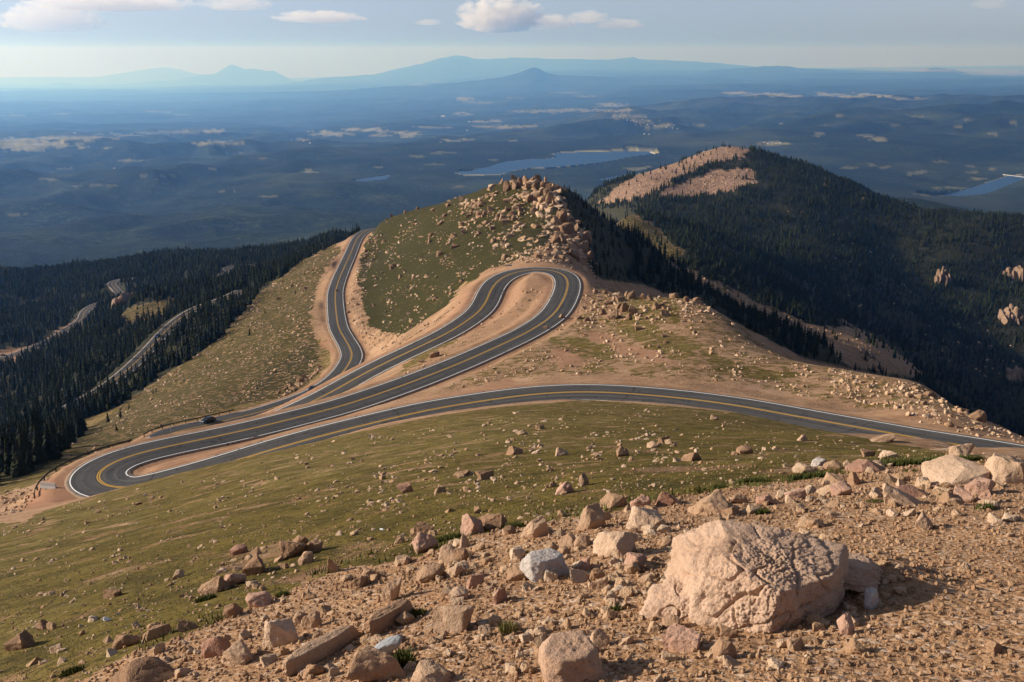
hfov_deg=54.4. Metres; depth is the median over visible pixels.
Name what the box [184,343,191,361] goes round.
conifer tree
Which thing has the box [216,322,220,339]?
conifer tree
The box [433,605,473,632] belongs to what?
boulder
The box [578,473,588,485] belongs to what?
boulder
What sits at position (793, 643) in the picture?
boulder
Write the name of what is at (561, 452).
boulder
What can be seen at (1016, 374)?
rock outcrop
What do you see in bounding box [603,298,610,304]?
boulder
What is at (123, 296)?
rock outcrop
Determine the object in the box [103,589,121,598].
boulder
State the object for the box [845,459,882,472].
boulder
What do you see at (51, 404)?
conifer tree
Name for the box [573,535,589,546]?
boulder
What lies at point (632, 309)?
boulder
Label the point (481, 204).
boulder
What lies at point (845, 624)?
boulder
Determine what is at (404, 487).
boulder
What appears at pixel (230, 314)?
conifer tree
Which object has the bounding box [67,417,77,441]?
conifer tree
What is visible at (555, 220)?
boulder
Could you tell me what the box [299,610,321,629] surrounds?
boulder
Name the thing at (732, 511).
boulder
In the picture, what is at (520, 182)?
boulder
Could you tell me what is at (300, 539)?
boulder
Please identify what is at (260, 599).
boulder
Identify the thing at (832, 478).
boulder
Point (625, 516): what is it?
boulder
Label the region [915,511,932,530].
boulder
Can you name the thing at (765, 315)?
conifer tree
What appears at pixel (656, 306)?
boulder
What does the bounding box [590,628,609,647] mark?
boulder
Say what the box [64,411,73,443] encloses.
conifer tree
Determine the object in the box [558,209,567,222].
boulder
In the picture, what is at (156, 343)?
conifer tree
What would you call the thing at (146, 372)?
conifer tree
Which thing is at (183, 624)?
boulder
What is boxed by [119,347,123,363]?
conifer tree
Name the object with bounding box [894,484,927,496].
boulder
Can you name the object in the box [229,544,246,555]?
boulder
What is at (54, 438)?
conifer tree
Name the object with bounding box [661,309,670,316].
boulder
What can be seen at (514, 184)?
boulder
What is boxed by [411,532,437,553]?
boulder
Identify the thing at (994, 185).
lake
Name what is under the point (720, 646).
boulder
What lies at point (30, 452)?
conifer tree
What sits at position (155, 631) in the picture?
boulder
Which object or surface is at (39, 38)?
sky
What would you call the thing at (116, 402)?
conifer tree
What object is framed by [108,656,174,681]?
boulder
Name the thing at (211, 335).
conifer tree
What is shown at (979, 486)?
boulder
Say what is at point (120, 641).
boulder
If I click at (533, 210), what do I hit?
boulder
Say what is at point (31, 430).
conifer tree
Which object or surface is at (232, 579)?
boulder
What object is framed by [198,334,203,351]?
conifer tree
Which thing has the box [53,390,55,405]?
conifer tree
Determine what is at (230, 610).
boulder
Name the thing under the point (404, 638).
boulder
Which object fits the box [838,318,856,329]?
rock outcrop
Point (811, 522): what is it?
boulder
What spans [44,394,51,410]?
conifer tree
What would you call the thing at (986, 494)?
boulder
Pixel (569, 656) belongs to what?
boulder
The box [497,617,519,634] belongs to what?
grass tuft
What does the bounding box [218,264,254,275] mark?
road
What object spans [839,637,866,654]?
boulder
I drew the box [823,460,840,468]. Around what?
boulder
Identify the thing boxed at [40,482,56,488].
concrete barrier
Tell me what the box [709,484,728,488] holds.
grass tuft
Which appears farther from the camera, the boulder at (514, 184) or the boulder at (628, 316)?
the boulder at (514, 184)
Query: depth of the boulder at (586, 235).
473.35 m
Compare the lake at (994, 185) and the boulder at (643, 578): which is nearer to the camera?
the boulder at (643, 578)
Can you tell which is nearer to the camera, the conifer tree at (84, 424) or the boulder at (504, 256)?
the conifer tree at (84, 424)
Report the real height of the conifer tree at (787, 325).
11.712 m
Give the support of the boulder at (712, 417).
on the terrain at (166, 157)
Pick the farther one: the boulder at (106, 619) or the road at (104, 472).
the road at (104, 472)
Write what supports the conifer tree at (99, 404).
on the terrain at (166, 157)
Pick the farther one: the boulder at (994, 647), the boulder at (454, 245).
the boulder at (454, 245)
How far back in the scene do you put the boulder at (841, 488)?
10.14 m
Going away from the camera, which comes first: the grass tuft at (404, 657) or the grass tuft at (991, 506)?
the grass tuft at (404, 657)
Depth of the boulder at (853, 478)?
10.91 m
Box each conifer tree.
[0,429,4,472]
[3,435,11,474]
[6,434,11,451]
[10,435,16,476]
[10,436,30,477]
[17,420,32,467]
[21,425,35,465]
[25,448,34,471]
[28,411,42,449]
[31,423,46,464]
[32,410,42,439]
[42,416,59,460]
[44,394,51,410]
[49,391,54,409]
[49,419,62,456]
[51,418,56,436]
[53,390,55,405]
[55,387,62,404]
[57,414,61,437]
[57,432,63,451]
[58,400,62,413]
[60,416,71,449]
[63,370,66,383]
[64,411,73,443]
[65,386,72,410]
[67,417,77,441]
[68,400,71,416]
[73,406,80,427]
[75,412,84,434]
[75,415,82,437]
[77,394,80,413]
[80,402,85,418]
[81,354,89,379]
[81,412,88,430]
[84,396,89,417]
[90,393,98,416]
[97,381,106,402]
[97,394,101,412]
[100,390,106,410]
[109,384,114,405]
[112,379,119,399]
[114,389,118,406]
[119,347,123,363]
[121,379,128,400]
[131,372,137,390]
[139,368,145,385]
[145,364,148,379]
[147,367,153,382]
[151,361,157,378]
[153,336,159,353]
[170,349,175,366]
[174,325,178,341]
[175,348,181,365]
[180,319,184,335]
[183,333,191,351]
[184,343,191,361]
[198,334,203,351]
[208,324,213,341]
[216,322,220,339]
[226,299,234,322]
[235,297,241,316]
[737,307,744,323]
[749,306,752,325]
[761,307,766,323]
[781,315,790,333]
[820,328,826,346]
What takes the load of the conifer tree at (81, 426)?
on the terrain at (166, 157)
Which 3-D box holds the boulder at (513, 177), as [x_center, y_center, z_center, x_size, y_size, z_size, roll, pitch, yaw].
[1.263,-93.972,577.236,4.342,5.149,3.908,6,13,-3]
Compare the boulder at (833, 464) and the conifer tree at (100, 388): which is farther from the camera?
the conifer tree at (100, 388)
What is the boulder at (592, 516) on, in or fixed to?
on the terrain at (166, 157)
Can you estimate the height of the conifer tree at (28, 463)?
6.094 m
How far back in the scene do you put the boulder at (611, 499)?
10.38 m
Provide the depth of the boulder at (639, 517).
8.65 m
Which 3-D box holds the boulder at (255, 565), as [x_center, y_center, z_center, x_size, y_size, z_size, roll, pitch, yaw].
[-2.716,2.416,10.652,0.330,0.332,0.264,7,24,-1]
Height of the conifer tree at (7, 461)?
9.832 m
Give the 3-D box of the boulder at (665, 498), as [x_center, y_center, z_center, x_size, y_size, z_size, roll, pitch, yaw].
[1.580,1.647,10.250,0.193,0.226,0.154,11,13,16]
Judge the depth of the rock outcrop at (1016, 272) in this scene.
1420.92 m
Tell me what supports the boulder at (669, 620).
on the terrain at (166, 157)
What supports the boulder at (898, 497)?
on the terrain at (166, 157)
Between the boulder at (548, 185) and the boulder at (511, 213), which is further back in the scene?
the boulder at (548, 185)
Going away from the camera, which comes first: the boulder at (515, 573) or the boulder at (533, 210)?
the boulder at (515, 573)
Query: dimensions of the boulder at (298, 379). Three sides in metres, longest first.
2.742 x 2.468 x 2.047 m
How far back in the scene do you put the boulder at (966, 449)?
13.42 m
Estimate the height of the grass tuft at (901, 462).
0.220 m
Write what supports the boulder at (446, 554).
on the terrain at (166, 157)
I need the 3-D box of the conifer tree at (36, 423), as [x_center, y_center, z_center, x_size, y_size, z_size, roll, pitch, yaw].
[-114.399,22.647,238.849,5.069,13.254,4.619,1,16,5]
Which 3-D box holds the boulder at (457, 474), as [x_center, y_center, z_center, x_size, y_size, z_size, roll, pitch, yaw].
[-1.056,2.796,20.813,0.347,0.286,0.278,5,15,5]
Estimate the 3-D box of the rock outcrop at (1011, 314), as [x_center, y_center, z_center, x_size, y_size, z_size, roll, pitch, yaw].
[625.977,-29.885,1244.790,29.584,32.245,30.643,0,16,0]
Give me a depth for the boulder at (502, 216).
517.26 m
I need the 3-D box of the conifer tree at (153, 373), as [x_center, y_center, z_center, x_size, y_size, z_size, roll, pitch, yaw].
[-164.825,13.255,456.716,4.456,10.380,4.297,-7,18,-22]
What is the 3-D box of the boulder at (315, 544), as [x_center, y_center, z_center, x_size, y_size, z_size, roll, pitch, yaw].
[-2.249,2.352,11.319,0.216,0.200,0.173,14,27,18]
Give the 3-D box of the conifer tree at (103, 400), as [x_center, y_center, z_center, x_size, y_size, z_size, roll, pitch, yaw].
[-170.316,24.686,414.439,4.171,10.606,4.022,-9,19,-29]
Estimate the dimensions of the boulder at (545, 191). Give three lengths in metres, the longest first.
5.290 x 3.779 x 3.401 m
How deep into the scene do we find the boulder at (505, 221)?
508.73 m
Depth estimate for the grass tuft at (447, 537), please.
10.05 m
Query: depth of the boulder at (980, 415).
140.86 m
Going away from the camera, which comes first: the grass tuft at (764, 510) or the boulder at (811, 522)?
the boulder at (811, 522)
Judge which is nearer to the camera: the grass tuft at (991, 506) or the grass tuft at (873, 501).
the grass tuft at (991, 506)
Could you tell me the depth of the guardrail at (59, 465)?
158.69 m
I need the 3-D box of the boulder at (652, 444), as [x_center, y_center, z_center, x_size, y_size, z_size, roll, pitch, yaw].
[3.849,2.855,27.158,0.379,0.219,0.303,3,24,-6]
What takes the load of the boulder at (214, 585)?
on the terrain at (166, 157)
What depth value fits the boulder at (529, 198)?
530.45 m
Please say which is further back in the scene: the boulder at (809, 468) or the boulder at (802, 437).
the boulder at (802, 437)
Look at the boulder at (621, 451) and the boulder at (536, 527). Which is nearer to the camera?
the boulder at (536, 527)
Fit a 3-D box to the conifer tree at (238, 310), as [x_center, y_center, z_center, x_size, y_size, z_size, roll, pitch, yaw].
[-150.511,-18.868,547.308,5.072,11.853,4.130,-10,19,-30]
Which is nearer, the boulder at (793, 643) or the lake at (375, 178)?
the boulder at (793, 643)
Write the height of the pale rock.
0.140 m
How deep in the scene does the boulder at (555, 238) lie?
415.69 m
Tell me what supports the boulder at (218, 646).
on the terrain at (166, 157)
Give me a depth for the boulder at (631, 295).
287.52 m
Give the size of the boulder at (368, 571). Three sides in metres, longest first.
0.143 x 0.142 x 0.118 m
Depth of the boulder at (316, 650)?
6.11 m
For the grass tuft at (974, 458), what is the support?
on the terrain at (166, 157)
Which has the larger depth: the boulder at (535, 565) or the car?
the car
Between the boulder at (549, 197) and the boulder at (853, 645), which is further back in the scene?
the boulder at (549, 197)
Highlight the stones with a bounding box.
[0,146,1023,681]
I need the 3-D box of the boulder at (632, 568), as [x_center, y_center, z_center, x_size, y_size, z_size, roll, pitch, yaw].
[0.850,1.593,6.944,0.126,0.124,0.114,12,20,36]
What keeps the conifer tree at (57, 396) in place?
on the terrain at (166, 157)
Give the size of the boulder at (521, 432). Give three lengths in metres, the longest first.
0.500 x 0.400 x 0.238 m
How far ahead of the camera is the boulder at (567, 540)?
8.30 m
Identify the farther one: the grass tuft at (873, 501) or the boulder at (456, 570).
the grass tuft at (873, 501)
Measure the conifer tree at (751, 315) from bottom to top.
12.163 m
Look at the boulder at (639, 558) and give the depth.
7.03 m
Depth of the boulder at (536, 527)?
9.10 m
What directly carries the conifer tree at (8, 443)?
on the terrain at (166, 157)
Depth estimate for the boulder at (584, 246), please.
449.32 m
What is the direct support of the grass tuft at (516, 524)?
on the terrain at (166, 157)
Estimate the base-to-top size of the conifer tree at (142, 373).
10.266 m
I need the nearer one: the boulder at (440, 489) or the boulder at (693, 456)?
the boulder at (440, 489)
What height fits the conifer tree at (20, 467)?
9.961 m
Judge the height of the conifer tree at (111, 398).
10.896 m
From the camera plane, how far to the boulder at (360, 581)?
8.26 m
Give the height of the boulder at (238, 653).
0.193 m
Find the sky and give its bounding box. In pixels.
[0,0,1023,77]
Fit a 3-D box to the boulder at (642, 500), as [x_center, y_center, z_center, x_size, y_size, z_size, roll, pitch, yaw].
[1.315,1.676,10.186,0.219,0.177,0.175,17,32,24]
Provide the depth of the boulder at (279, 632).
6.71 m
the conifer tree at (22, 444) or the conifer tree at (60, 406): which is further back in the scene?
the conifer tree at (60, 406)
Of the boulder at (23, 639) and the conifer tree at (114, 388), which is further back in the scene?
the conifer tree at (114, 388)
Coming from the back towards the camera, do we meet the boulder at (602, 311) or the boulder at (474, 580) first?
the boulder at (602, 311)
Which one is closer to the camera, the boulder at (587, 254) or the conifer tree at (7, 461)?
the conifer tree at (7, 461)
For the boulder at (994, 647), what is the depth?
4.67 m
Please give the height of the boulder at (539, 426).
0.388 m
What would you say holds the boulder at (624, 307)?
on the terrain at (166, 157)
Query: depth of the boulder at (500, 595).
6.56 m
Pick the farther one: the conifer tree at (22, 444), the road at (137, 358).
the road at (137, 358)
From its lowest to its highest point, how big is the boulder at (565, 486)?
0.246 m
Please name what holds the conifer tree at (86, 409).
on the terrain at (166, 157)
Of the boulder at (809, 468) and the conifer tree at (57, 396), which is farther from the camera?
the conifer tree at (57, 396)
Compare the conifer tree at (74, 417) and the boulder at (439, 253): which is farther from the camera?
the boulder at (439, 253)
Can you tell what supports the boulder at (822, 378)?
on the terrain at (166, 157)
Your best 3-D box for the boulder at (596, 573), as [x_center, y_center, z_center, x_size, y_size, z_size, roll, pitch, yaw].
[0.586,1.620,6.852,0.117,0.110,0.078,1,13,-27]
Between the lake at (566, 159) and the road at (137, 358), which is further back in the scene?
the lake at (566, 159)
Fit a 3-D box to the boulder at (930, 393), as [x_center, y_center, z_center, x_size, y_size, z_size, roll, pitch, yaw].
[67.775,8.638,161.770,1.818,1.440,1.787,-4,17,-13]
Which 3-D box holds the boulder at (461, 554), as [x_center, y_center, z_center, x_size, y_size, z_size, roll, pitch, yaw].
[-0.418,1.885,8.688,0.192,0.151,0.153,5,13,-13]
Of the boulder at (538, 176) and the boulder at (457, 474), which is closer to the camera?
the boulder at (457, 474)
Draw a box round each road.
[0,278,132,359]
[64,228,1023,497]
[64,290,241,407]
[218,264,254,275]
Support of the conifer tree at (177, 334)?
on the terrain at (166, 157)
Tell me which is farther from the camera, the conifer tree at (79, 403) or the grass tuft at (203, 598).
the conifer tree at (79, 403)
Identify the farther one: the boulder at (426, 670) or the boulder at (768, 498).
the boulder at (768, 498)
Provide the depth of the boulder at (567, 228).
464.66 m
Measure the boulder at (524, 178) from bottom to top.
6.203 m
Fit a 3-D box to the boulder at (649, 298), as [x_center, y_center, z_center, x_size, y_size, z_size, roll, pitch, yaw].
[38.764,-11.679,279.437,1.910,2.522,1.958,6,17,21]
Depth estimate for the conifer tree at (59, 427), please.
284.21 m
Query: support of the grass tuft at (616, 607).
on the terrain at (166, 157)
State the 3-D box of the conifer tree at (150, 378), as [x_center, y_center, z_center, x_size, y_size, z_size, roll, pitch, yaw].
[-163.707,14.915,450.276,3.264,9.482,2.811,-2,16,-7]
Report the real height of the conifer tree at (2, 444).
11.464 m
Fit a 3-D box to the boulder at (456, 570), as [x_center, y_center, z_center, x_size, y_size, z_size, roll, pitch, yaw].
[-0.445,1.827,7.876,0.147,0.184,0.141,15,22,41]
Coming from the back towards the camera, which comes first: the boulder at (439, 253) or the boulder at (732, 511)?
the boulder at (439, 253)
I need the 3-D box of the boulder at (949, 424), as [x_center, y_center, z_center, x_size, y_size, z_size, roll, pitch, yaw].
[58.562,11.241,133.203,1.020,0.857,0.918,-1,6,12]
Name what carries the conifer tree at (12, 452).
on the terrain at (166, 157)
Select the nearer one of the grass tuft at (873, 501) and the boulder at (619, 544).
the boulder at (619, 544)
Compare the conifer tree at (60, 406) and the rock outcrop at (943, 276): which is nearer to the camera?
the conifer tree at (60, 406)
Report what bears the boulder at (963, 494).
on the terrain at (166, 157)
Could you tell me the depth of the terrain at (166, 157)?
451.87 m
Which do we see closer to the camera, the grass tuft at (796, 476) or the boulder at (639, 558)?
the boulder at (639, 558)
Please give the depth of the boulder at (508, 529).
9.58 m
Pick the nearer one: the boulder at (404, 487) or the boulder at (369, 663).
the boulder at (369, 663)
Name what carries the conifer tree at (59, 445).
on the terrain at (166, 157)
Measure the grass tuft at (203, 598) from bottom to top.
0.155 m
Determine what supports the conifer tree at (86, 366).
on the terrain at (166, 157)
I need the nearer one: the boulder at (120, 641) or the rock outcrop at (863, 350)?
the boulder at (120, 641)
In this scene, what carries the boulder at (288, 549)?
on the terrain at (166, 157)
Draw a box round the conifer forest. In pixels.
[0,142,1023,479]
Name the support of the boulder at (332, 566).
on the terrain at (166, 157)
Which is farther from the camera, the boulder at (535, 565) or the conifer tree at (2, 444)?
the conifer tree at (2, 444)
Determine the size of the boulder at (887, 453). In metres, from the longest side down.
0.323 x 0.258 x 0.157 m
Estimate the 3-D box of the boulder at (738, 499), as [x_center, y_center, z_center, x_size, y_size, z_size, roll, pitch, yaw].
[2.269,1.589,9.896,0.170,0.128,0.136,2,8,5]
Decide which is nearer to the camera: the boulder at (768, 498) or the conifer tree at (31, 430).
the boulder at (768, 498)
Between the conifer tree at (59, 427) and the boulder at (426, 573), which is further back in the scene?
the conifer tree at (59, 427)
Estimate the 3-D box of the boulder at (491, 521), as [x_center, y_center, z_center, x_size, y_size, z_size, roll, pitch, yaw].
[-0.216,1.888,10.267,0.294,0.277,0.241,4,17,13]
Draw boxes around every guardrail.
[33,439,131,498]
[143,409,233,436]
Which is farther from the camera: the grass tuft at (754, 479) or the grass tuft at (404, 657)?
the grass tuft at (754, 479)
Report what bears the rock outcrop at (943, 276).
on the terrain at (166, 157)
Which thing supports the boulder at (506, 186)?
on the terrain at (166, 157)
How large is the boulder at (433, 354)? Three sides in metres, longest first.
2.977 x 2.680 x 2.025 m
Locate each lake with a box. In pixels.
[356,176,388,181]
[457,151,652,173]
[937,175,1023,195]
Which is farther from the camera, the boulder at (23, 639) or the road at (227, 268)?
the road at (227, 268)
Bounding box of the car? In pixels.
[199,416,215,423]
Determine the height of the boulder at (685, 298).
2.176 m
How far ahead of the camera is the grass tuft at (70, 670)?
7.52 m
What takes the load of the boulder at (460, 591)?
on the terrain at (166, 157)
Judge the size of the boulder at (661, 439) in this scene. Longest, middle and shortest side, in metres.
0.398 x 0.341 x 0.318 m
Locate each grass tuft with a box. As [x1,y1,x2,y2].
[56,663,84,677]
[192,591,217,602]
[273,589,291,598]
[389,644,417,667]
[408,606,426,617]
[435,532,463,542]
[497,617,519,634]
[500,520,525,529]
[609,601,626,610]
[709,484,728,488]
[735,477,770,482]
[754,507,770,514]
[787,471,830,479]
[863,499,883,502]
[882,457,930,466]
[922,453,985,460]
[974,501,995,510]
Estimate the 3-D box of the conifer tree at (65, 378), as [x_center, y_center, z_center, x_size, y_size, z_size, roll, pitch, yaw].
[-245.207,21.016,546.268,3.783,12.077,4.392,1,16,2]
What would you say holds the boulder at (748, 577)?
on the terrain at (166, 157)
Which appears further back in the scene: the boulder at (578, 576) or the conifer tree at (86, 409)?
the conifer tree at (86, 409)
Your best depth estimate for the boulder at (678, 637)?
5.08 m
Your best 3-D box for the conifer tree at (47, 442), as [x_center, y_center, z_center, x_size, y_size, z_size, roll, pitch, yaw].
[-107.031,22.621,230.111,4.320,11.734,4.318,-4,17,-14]
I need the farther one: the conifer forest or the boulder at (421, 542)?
the conifer forest
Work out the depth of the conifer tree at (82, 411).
406.32 m
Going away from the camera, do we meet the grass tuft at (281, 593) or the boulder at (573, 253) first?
the grass tuft at (281, 593)
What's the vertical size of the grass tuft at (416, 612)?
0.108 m
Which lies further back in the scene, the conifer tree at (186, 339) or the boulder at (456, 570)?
the conifer tree at (186, 339)
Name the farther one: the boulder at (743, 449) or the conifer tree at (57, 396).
the conifer tree at (57, 396)
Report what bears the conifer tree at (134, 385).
on the terrain at (166, 157)
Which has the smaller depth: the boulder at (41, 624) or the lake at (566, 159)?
the boulder at (41, 624)
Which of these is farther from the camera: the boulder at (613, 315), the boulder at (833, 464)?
the boulder at (613, 315)
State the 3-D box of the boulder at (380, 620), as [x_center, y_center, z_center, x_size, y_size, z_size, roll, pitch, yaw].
[-0.809,1.815,6.546,0.129,0.129,0.498,9,11,29]
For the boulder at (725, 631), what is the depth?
5.24 m
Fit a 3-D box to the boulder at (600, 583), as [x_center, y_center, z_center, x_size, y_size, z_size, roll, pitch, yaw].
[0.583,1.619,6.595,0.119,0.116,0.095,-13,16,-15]
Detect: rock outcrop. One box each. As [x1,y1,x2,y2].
[111,290,132,308]
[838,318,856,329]
[858,345,876,358]
[934,266,952,284]
[998,303,1023,325]
[1002,265,1023,282]
[1006,365,1023,383]
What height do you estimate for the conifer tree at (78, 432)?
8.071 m
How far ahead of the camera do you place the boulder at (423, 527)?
11.04 m
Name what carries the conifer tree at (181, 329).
on the terrain at (166, 157)
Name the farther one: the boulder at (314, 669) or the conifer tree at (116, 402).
the conifer tree at (116, 402)
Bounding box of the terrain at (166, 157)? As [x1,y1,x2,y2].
[0,55,1023,681]
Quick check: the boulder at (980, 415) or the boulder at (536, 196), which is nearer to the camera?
the boulder at (980, 415)
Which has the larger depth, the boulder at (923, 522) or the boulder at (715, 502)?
the boulder at (715, 502)
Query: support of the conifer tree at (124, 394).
on the terrain at (166, 157)
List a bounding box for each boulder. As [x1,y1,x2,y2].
[3,630,35,651]
[34,619,47,629]
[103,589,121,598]
[103,617,111,621]
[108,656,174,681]
[112,634,142,649]
[143,623,171,640]
[176,619,198,631]
[197,576,230,595]
[201,636,230,657]
[221,639,253,665]
[223,603,242,618]
[224,573,246,586]
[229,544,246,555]
[241,553,266,575]
[245,591,272,606]
[262,618,297,647]
[279,541,306,559]
[282,625,361,676]
[293,535,308,542]
[293,611,305,625]
[296,377,303,382]
[298,551,313,564]
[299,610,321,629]
[303,664,324,677]
[306,537,322,551]
[327,557,340,572]
[344,645,405,681]
[348,575,366,589]
[360,572,369,584]
[362,599,414,636]
[363,568,375,576]
[381,576,401,601]
[389,634,405,640]
[396,483,412,492]
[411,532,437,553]
[411,659,450,681]
[413,521,433,535]
[416,562,444,583]
[428,351,439,357]
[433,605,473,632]
[434,486,445,493]
[436,251,442,256]
[438,543,454,563]
[445,565,465,577]
[448,586,468,600]
[451,243,459,248]
[453,470,469,477]
[453,548,468,561]
[458,534,468,547]
[460,513,483,535]
[466,574,483,588]
[475,470,493,479]
[477,201,485,207]
[477,513,506,530]
[491,587,507,603]
[499,214,505,220]
[501,254,507,260]
[502,218,508,223]
[503,180,510,191]
[503,198,511,203]
[503,525,515,534]
[505,446,522,454]
[506,564,527,581]
[507,210,514,215]
[511,174,517,179]
[512,180,517,188]
[515,430,527,434]
[517,177,522,186]
[520,515,549,538]
[520,548,569,582]
[522,175,528,182]
[526,194,532,202]
[530,207,537,213]
[533,193,540,199]
[534,174,541,180]
[535,424,544,428]
[538,630,606,681]
[543,188,549,195]
[545,192,553,202]
[546,183,551,189]
[550,216,559,224]
[550,234,560,245]
[555,447,567,455]
[555,481,573,494]
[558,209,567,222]
[558,533,575,547]
[559,222,575,234]
[559,234,567,243]
[568,249,579,260]
[570,568,589,582]
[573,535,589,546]
[577,503,605,529]
[577,558,589,569]
[578,241,588,253]
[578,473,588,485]
[582,230,591,243]
[584,251,590,261]
[589,568,604,580]
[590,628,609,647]
[591,576,607,589]
[593,531,637,557]
[599,309,605,314]
[600,492,626,507]
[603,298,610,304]
[606,310,618,319]
[615,295,624,301]
[616,446,628,456]
[618,510,630,520]
[620,303,628,311]
[624,552,646,568]
[624,561,641,573]
[625,313,631,319]
[626,506,663,528]
[627,290,635,299]
[628,305,637,314]
[630,494,650,507]
[638,573,655,581]
[639,519,883,633]
[644,505,657,509]
[646,294,652,300]
[647,441,659,447]
[651,302,660,309]
[656,492,673,505]
[658,436,669,442]
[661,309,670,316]
[662,614,679,628]
[662,623,701,651]
[669,293,679,297]
[669,493,682,504]
[681,452,701,460]
[683,296,688,301]
[687,489,729,514]
[710,415,718,419]
[711,637,736,658]
[719,624,737,637]
[721,506,737,515]
[731,495,748,503]
[736,445,752,454]
[756,495,775,504]
[784,488,806,498]
[787,637,804,650]
[797,433,806,440]
[801,464,817,472]
[806,518,824,526]
[806,613,827,625]
[811,457,826,465]
[818,376,828,380]
[821,472,844,484]
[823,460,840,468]
[830,481,852,494]
[837,613,854,634]
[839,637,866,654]
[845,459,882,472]
[847,472,859,484]
[860,449,875,456]
[863,587,878,609]
[870,434,895,442]
[877,450,898,457]
[883,483,926,506]
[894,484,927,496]
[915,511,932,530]
[921,454,989,484]
[923,391,936,396]
[937,491,955,503]
[946,422,953,426]
[949,443,974,455]
[953,486,974,502]
[964,477,995,495]
[968,410,986,421]
[975,489,991,502]
[984,453,1023,483]
[985,640,1003,654]
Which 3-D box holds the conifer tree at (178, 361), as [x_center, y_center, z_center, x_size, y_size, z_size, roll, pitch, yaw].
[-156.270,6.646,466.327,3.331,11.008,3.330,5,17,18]
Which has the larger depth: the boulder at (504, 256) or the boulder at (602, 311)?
the boulder at (504, 256)
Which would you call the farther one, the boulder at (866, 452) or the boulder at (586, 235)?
the boulder at (586, 235)
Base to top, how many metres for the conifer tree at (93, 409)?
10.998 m
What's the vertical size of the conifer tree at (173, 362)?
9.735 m
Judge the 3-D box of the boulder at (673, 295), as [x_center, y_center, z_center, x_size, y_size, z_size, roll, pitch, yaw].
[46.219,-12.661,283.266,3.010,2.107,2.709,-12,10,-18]
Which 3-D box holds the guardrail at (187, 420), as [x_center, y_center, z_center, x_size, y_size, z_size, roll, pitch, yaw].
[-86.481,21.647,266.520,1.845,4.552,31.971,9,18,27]
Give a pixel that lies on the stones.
(616, 582)
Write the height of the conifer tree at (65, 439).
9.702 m
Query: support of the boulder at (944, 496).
on the terrain at (166, 157)
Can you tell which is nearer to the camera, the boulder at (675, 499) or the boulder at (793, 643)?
the boulder at (793, 643)
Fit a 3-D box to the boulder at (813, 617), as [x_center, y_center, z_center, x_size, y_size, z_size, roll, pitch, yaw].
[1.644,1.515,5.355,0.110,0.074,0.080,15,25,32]
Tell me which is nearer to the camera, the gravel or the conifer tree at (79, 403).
the gravel
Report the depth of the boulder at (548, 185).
542.79 m
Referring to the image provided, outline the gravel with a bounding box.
[0,453,1023,681]
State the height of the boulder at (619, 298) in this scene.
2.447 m
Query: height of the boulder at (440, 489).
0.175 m
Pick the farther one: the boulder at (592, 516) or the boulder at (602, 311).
the boulder at (602, 311)
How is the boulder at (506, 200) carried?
on the terrain at (166, 157)
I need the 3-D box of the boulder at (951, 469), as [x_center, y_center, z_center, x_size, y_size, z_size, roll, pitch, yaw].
[4.693,1.431,10.441,0.773,0.330,0.559,8,18,24]
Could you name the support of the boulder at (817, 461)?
on the terrain at (166, 157)
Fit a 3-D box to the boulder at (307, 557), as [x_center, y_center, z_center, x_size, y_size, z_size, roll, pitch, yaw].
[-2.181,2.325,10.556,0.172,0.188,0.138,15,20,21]
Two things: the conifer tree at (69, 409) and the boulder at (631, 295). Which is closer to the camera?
the boulder at (631, 295)
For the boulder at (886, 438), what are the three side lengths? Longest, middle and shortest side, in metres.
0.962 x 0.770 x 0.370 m
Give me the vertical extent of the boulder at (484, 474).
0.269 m
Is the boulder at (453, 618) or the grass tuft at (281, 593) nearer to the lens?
the boulder at (453, 618)
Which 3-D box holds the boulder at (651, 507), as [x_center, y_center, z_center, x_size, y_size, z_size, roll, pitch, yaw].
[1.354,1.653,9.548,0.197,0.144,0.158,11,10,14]
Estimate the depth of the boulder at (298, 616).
7.25 m
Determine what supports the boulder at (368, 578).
on the terrain at (166, 157)
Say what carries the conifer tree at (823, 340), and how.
on the terrain at (166, 157)
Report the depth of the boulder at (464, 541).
9.35 m
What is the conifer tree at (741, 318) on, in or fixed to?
on the terrain at (166, 157)
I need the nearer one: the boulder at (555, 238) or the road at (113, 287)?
the boulder at (555, 238)
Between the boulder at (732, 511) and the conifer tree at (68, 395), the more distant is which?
the conifer tree at (68, 395)
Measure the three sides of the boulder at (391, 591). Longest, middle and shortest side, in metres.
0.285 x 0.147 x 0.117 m
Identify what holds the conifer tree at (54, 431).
on the terrain at (166, 157)
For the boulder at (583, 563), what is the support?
on the terrain at (166, 157)
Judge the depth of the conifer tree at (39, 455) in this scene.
226.37 m
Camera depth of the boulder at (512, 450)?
28.88 m
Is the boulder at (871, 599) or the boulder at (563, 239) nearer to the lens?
the boulder at (871, 599)
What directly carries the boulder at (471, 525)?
on the terrain at (166, 157)
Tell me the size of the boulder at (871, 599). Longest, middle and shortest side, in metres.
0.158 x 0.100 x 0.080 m
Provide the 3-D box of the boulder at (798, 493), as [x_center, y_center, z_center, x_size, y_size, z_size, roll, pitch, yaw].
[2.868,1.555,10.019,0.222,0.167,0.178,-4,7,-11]
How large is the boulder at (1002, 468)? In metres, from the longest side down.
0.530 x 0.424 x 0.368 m

